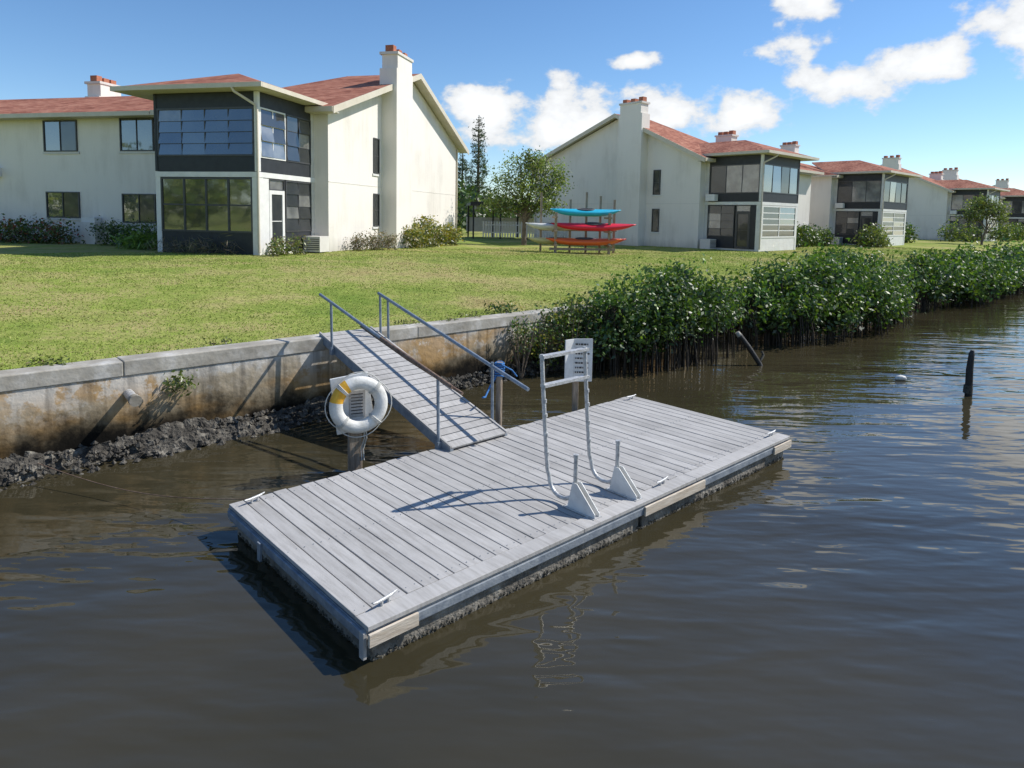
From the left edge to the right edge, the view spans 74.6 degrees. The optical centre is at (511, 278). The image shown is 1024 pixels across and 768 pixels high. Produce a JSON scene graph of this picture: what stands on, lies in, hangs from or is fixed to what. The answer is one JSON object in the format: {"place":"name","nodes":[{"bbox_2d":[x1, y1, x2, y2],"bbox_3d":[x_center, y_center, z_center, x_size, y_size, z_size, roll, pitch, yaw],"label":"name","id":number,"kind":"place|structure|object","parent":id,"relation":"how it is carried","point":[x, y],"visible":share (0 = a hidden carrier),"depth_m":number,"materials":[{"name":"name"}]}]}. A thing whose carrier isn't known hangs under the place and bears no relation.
{"place":"outdoors","nodes":[
{"label":"outdoors","id":0,"kind":"place"},
{"bbox_2d":[0,287,1023,767],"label":"canal water","id":1,"kind":"structure","parent":0,"point":[840,585],"depth_m":5.46,"materials":[{"name":"brown liquid"}]},
{"bbox_2d":[325,372,391,471],"bbox_3d":[-1.899,2.359,8.273,0.811,2.506,0.316,-1,6,-25],"label":"life ring station","id":2,"kind":"object","parent":1,"relation":"in","point":[354,415],"visible":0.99,"depth_m":8.16,"materials":[{"name":"white plastic"}]},
{"bbox_2d":[482,361,516,425],"bbox_3d":[-0.242,2.252,9.630,0.657,2.128,0.207,-4,7,-42],"label":"mooring post","id":3,"kind":"object","parent":1,"relation":"in","point":[500,365],"visible":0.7,"depth_m":9.60,"materials":[{"name":"grey wood"}]},
{"bbox_2d":[227,394,791,661],"bbox_3d":[0.456,2.432,7.898,6.550,0.616,2.707,-4,7,-42],"label":"floating dock","id":4,"kind":"object","parent":1,"relation":"on","point":[376,562],"visible":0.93,"depth_m":6.63,"materials":[{"name":"grey wood"}]},
{"bbox_2d":[37,463,245,499],"bbox_3d":[-4.077,2.230,7.307,3.150,0.208,0.009,3,6,21],"label":"mooring line","id":5,"kind":"object","parent":4,"relation":"attached to","point":[139,492],"visible":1,"depth_m":7.31,"materials":[{"name":"fabric"}]},
{"bbox_2d":[319,292,529,451],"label":"gangway ramp","id":6,"kind":"structure","parent":4,"relation":"on","point":[438,411],"depth_m":9.42,"materials":[{"name":"grey wood"}]},
{"bbox_2d":[539,346,642,519],"bbox_3d":[0.812,1.528,6.931,0.802,1.497,0.783,-4,7,-42],"label":"swing up dock ladder","id":7,"kind":"object","parent":4,"relation":"on","point":[580,501],"visible":1,"depth_m":6.96,"materials":[{"name":"silver metal"}]},
{"bbox_2d":[484,291,597,378],"bbox_3d":[0.699,1.144,13.839,2.493,1.798,1.576,-1,6,-21],"label":"seawall shrub","id":8,"kind":"object","parent":1,"relation":"in","point":[567,322],"visible":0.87,"depth_m":13.68,"materials":[{"name":"green plant"}]},
{"bbox_2d":[564,339,592,411],"bbox_3d":[0.975,2.085,10.357,0.440,2.370,0.196,0,5,-13],"label":"dock rules sign","id":9,"kind":"object","parent":1,"relation":"in","point":[573,365],"visible":0.69,"depth_m":10.23,"materials":[{"name":"white metal"}]},
{"bbox_2d":[560,253,750,375],"bbox_3d":[3.359,0.731,15.028,5.038,2.598,2.807,-2,6,-30],"label":"mangrove bush","id":10,"kind":"object","parent":1,"relation":"in","point":[668,309],"visible":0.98,"depth_m":14.33,"materials":[{"name":"green plant"}]},
{"bbox_2d":[735,331,764,365],"bbox_3d":[5.381,1.858,14.986,0.845,1.369,0.235,3,6,16],"label":"leaning pile","id":11,"kind":"object","parent":1,"relation":"in","point":[746,344],"visible":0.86,"depth_m":14.91,"materials":[{"name":"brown wood"}]},
{"bbox_2d":[717,236,936,348],"bbox_3d":[9.650,0.220,19.852,10.710,2.954,4.606,-4,7,-42],"label":"mangrove bush","id":12,"kind":"object","parent":1,"relation":"in","point":[837,292],"visible":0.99,"depth_m":18.08,"materials":[{"name":"green plant"}]},
{"bbox_2d":[895,375,906,379],"bbox_3d":[7.964,2.031,13.783,0.242,0.110,0.110,1,5,0],"label":"mooring buoy","id":13,"kind":"object","parent":1,"relation":"on","point":[900,377],"visible":1,"depth_m":13.74,"materials":[{"name":"white plastic"}]},
{"bbox_2d":[883,240,1023,310],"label":"mangrove bush","id":14,"kind":"object","parent":1,"relation":"in","point":[961,275],"visible":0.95,"depth_m":26.35,"materials":[{"name":"green plant"}]},
{"bbox_2d":[963,350,974,395],"bbox_3d":[8.578,2.268,12.649,0.196,1.866,0.152,1,5,0],"label":"channel pile","id":15,"kind":"object","parent":1,"relation":"in","point":[968,388],"visible":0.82,"depth_m":12.56,"materials":[{"name":"brown wood"}]},
{"bbox_2d":[0,228,1023,369],"bbox_3d":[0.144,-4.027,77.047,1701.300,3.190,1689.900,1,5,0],"label":"ground","id":16,"kind":"structure","parent":0,"point":[487,242],"depth_m":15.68,"materials":[{"name":"green plant"}]},
{"bbox_2d":[0,213,85,243],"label":"hedge","id":17,"kind":"object","parent":16,"relation":"on","point":[25,230],"visible":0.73,"depth_m":28.67,"materials":[{"name":"green plant"}]},
{"bbox_2d":[85,215,156,246],"bbox_3d":[-14.939,-1.739,27.926,6.430,1.728,1.714,3,6,17],"label":"hedge","id":18,"kind":"object","parent":16,"relation":"on","point":[113,228],"visible":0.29,"depth_m":28.06,"materials":[{"name":"green plant"}]},
{"bbox_2d":[109,227,157,249],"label":"fern","id":19,"kind":"object","parent":16,"relation":"on","point":[145,239],"visible":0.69,"depth_m":25.84,"materials":[{"name":"green plant"}]},
{"bbox_2d":[143,233,242,254],"bbox_3d":[-11.252,-0.987,23.627,4.053,1.365,1.600,2,5,13],"label":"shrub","id":20,"kind":"object","parent":16,"relation":"on","point":[194,248],"visible":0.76,"depth_m":23.51,"materials":[{"name":"green plant"}]},
{"bbox_2d":[0,83,456,251],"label":"walls","id":21,"kind":"structure","parent":16,"relation":"on","point":[100,173],"depth_m":29.56,"materials":[{"name":"paint"}]},
{"bbox_2d":[42,106,379,249],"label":"windows and door","id":22,"kind":"structure","parent":21,"relation":"attached to","point":[205,204],"depth_m":24.05,"materials":[{"name":"glass"}]},
{"bbox_2d":[0,74,459,152],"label":"roof","id":23,"kind":"structure","parent":21,"relation":"on","point":[333,92],"depth_m":30.47,"materials":[{"name":"red tile"}]},
{"bbox_2d":[84,45,413,247],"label":"chimneys","id":24,"kind":"object","parent":21,"relation":"on","point":[397,111],"visible":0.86,"depth_m":31.45,"materials":[{"name":"paint"}]},
{"bbox_2d":[153,91,314,254],"bbox_3d":[-10.331,-3.683,25.474,4.212,5.930,3.712,2,5,14],"label":"screened porch","id":25,"kind":"object","parent":16,"relation":"on","point":[212,166],"visible":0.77,"depth_m":23.77,"materials":[{"name":"black paint"}]},
{"bbox_2d":[0,74,468,252],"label":"trim and gutters","id":26,"kind":"structure","parent":16,"relation":"on","point":[317,243],"depth_m":26.70,"materials":[{"name":"paint"}]},
{"bbox_2d":[26,310,480,365],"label":"lawn weeds","id":27,"kind":"object","parent":16,"relation":"on","point":[61,357],"visible":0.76,"depth_m":9.96,"materials":[{"name":"green plant"}]},
{"bbox_2d":[266,231,310,256],"bbox_3d":[-8.100,-1.199,23.889,1.137,1.114,2.291,3,6,21],"label":"flowering shrub","id":28,"kind":"object","parent":16,"relation":"on","point":[278,249],"visible":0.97,"depth_m":23.84,"materials":[{"name":"green plant"}]},
{"bbox_2d":[344,227,400,250],"bbox_3d":[-6.008,-1.630,29.181,1.414,1.185,3.673,3,6,16],"label":"dry shrub","id":29,"kind":"object","parent":16,"relation":"on","point":[373,241],"visible":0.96,"depth_m":28.91,"materials":[{"name":"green plant"}]},
{"bbox_2d":[400,214,465,248],"bbox_3d":[-4.284,-2.265,35.320,2.270,2.190,7.798,2,5,12],"label":"croton shrub","id":30,"kind":"object","parent":16,"relation":"on","point":[432,234],"visible":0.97,"depth_m":33.94,"materials":[{"name":"green plant"}]},
{"bbox_2d":[0,268,915,491],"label":"seawall","id":31,"kind":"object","parent":16,"relation":"on","point":[75,416],"visible":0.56,"depth_m":9.32,"materials":[{"name":"concrete"}]},
{"bbox_2d":[160,369,198,398],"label":"wall weed","id":32,"kind":"object","parent":31,"relation":"attached to","point":[181,379],"depth_m":9.08,"materials":[{"name":"green plant"}]},
{"bbox_2d":[457,153,470,221],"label":"norfolk pine","id":33,"kind":"object","parent":16,"relation":"on","point":[463,165],"visible":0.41,"depth_m":93.82,"materials":[{"name":"green plant"}]},
{"bbox_2d":[464,117,491,214],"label":"norfolk pine","id":34,"kind":"object","parent":16,"relation":"on","point":[478,179],"visible":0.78,"depth_m":78.78,"materials":[{"name":"green plant"}]},
{"bbox_2d":[457,178,533,233],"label":"distant trees","id":35,"kind":"object","parent":16,"relation":"on","point":[462,213],"visible":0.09,"depth_m":64.36,"materials":[{"name":"green plant"}]},
{"bbox_2d":[466,202,533,239],"bbox_3d":[-0.267,-4.679,54.710,6.700,2.900,5.100,0,5,-9],"label":"fence","id":36,"kind":"object","parent":16,"relation":"on","point":[473,223],"visible":0.34,"depth_m":56.90,"materials":[{"name":"brown metal"}]},
{"bbox_2d":[482,221,568,237],"bbox_3d":[1.395,-3.566,49.263,7.100,1.150,0.060,1,5,-6],"label":"picket fence","id":37,"kind":"object","parent":16,"relation":"on","point":[515,232],"visible":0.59,"depth_m":49.10,"materials":[{"name":"paint"}]},
{"bbox_2d":[477,146,574,244],"bbox_3d":[0.948,-5.097,41.549,6.291,6.307,3.686,1,5,0],"label":"shade tree","id":38,"kind":"object","parent":16,"relation":"on","point":[533,164],"visible":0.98,"depth_m":41.42,"materials":[{"name":"green plant"}]},
{"bbox_2d":[526,192,635,253],"bbox_3d":[3.315,-2.598,32.641,5.296,3.224,1.500,1,5,-4],"label":"kayak rack","id":39,"kind":"object","parent":16,"relation":"on","point":[609,227],"visible":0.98,"depth_m":32.36,"materials":[{"name":"weathered wood"},{"name":"coloured plastic"}]},
{"bbox_2d":[534,119,811,248],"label":"walls","id":40,"kind":"structure","parent":16,"relation":"on","point":[592,164],"depth_m":45.89,"materials":[{"name":"paint"}]},
{"bbox_2d":[615,96,738,245],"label":"chimneys","id":41,"kind":"object","parent":40,"relation":"on","point":[634,120],"visible":0.85,"depth_m":44.24,"materials":[{"name":"paint"}]},
{"bbox_2d":[535,113,823,249],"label":"trim and gutters","id":42,"kind":"structure","parent":40,"relation":"attached to","point":[707,243],"depth_m":41.22,"materials":[{"name":"paint"}]},
{"bbox_2d":[651,163,798,248],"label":"windows and door","id":43,"kind":"structure","parent":42,"relation":"on","point":[778,221],"depth_m":40.65,"materials":[{"name":"grey glass"}]},
{"bbox_2d":[548,114,818,173],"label":"roof","id":44,"kind":"structure","parent":40,"relation":"on","point":[695,145],"depth_m":42.87,"materials":[{"name":"red tile"}]},
{"bbox_2d":[703,154,800,251],"bbox_3d":[14.994,-4.502,42.117,4.812,5.930,3.712,-4,7,-42],"label":"screened porch","id":45,"kind":"object","parent":16,"relation":"on","point":[753,200],"visible":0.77,"depth_m":40.47,"materials":[{"name":"black paint"}]},
{"bbox_2d":[796,221,815,246],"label":"hedge","id":46,"kind":"object","parent":16,"relation":"on","point":[802,232],"visible":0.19,"depth_m":47.19,"materials":[{"name":"green plant"}]},
{"bbox_2d":[800,225,838,245],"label":"hedge","id":47,"kind":"object","parent":16,"relation":"on","point":[821,237],"visible":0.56,"depth_m":49.58,"materials":[{"name":"green plant"}]},
{"bbox_2d":[809,176,834,236],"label":"walls","id":48,"kind":"structure","parent":16,"relation":"on","point":[821,202],"depth_m":54.92,"materials":[{"name":"paint"}]},
{"bbox_2d":[780,141,800,153],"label":"chimneys","id":49,"kind":"object","parent":48,"relation":"on","point":[793,146],"visible":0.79,"depth_m":59.87,"materials":[{"name":"paint"}]},
{"bbox_2d":[800,160,916,176],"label":"roof","id":50,"kind":"structure","parent":48,"relation":"on","point":[827,168],"depth_m":55.02,"materials":[{"name":"red tile"}]},
{"bbox_2d":[831,173,908,245],"bbox_3d":[29.494,-5.450,55.419,5.612,5.930,3.712,-4,7,-42],"label":"screened porch","id":51,"kind":"object","parent":16,"relation":"on","point":[875,208],"visible":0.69,"depth_m":53.70,"materials":[{"name":"black paint"}]},
{"bbox_2d":[850,222,892,247],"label":"round bush","id":52,"kind":"object","parent":16,"relation":"on","point":[870,238],"visible":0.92,"depth_m":50.31,"materials":[{"name":"green plant"}]},
{"bbox_2d":[830,170,922,244],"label":"trim and gutters","id":53,"kind":"structure","parent":16,"relation":"on","point":[842,205],"depth_m":53.33,"materials":[{"name":"paint"}]},
{"bbox_2d":[835,180,907,243],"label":"windows and door","id":54,"kind":"structure","parent":53,"relation":"on","point":[846,222],"depth_m":53.76,"materials":[{"name":"black glass"}]},
{"bbox_2d":[904,221,919,242],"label":"hedge","id":55,"kind":"object","parent":16,"relation":"on","point":[909,232],"visible":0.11,"depth_m":62.10,"materials":[{"name":"green plant"}]},
{"bbox_2d":[906,178,948,239],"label":"walls","id":56,"kind":"structure","parent":16,"relation":"on","point":[925,200],"depth_m":77.01,"materials":[{"name":"paint"}]},
{"bbox_2d":[881,155,943,179],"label":"chimneys","id":57,"kind":"object","parent":56,"relation":"on","point":[892,161],"visible":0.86,"depth_m":79.02,"materials":[{"name":"paint"}]},
{"bbox_2d":[901,168,1001,190],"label":"roof","id":58,"kind":"structure","parent":56,"relation":"on","point":[947,184],"depth_m":76.29,"materials":[{"name":"red tile"}]},
{"bbox_2d":[901,170,1009,240],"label":"trim and gutters","id":59,"kind":"structure","parent":16,"relation":"on","point":[951,191],"depth_m":74.98,"materials":[{"name":"paint"}]},
{"bbox_2d":[949,194,999,239],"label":"windows and door","id":60,"kind":"structure","parent":59,"relation":"on","point":[957,202],"depth_m":75.04,"materials":[{"name":"black glass"}]},
{"bbox_2d":[947,190,1000,241],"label":"screened porch","id":61,"kind":"object","parent":16,"relation":"on","point":[968,192],"visible":0.3,"depth_m":74.80,"materials":[{"name":"white paint"}]},
{"bbox_2d":[936,219,1023,242],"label":"round bush","id":62,"kind":"object","parent":16,"relation":"on","point":[1014,232],"visible":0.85,"depth_m":70.57,"materials":[{"name":"green plant"}]},
{"bbox_2d":[953,189,1014,244],"bbox_3d":[44.175,-5.647,63.227,5.535,5.443,3.124,1,5,0],"label":"ornamental tree","id":63,"kind":"object","parent":16,"relation":"on","point":[985,206],"visible":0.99,"depth_m":62.85,"materials":[{"name":"green plant"}]},
{"bbox_2d":[968,234,1023,287],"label":"mangrove bush","id":64,"kind":"object","parent":16,"relation":"on","point":[1019,248],"visible":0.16,"depth_m":34.52,"materials":[{"name":"green plant"}]},
{"bbox_2d":[998,197,1023,226],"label":"screened porch","id":65,"kind":"object","parent":16,"relation":"on","point":[1017,216],"visible":0.31,"depth_m":90.45,"materials":[{"name":"white paint"}]},
{"bbox_2d":[1000,195,1023,234],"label":"trim and gutters","id":66,"kind":"structure","parent":16,"relation":"on","point":[1003,196],"depth_m":90.32,"materials":[{"name":"paint"}]},
{"bbox_2d":[1000,201,1023,237],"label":"windows and door","id":67,"kind":"structure","parent":66,"relation":"on","point":[1018,206],"depth_m":90.42,"materials":[{"name":"black glass"}]},
{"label":"walls","id":68,"kind":"object","parent":16,"relation":"on","visible":0},
{"bbox_2d":[942,167,958,179],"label":"chimneys","id":69,"kind":"object","parent":68,"relation":"on","point":[950,174],"visible":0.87,"depth_m":94.56,"materials":[{"name":"paint"}]},
{"bbox_2d":[959,179,1023,196],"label":"roof","id":70,"kind":"structure","parent":68,"relation":"on","point":[1014,191],"depth_m":91.35,"materials":[{"name":"red tile"}]},
{"bbox_2d":[0,0,1023,213],"label":"sky","id":71,"kind":"structure","parent":0,"point":[936,85],"materials":[{"name":"blue"}]},
{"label":"walls","id":72,"kind":"object","parent":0,"visible":0},
{"bbox_2d":[995,178,1009,187],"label":"chimneys","id":73,"kind":"object","parent":72,"relation":"on","point":[1002,183],"visible":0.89,"depth_m":114.82,"materials":[{"name":"paint"}]}
]}

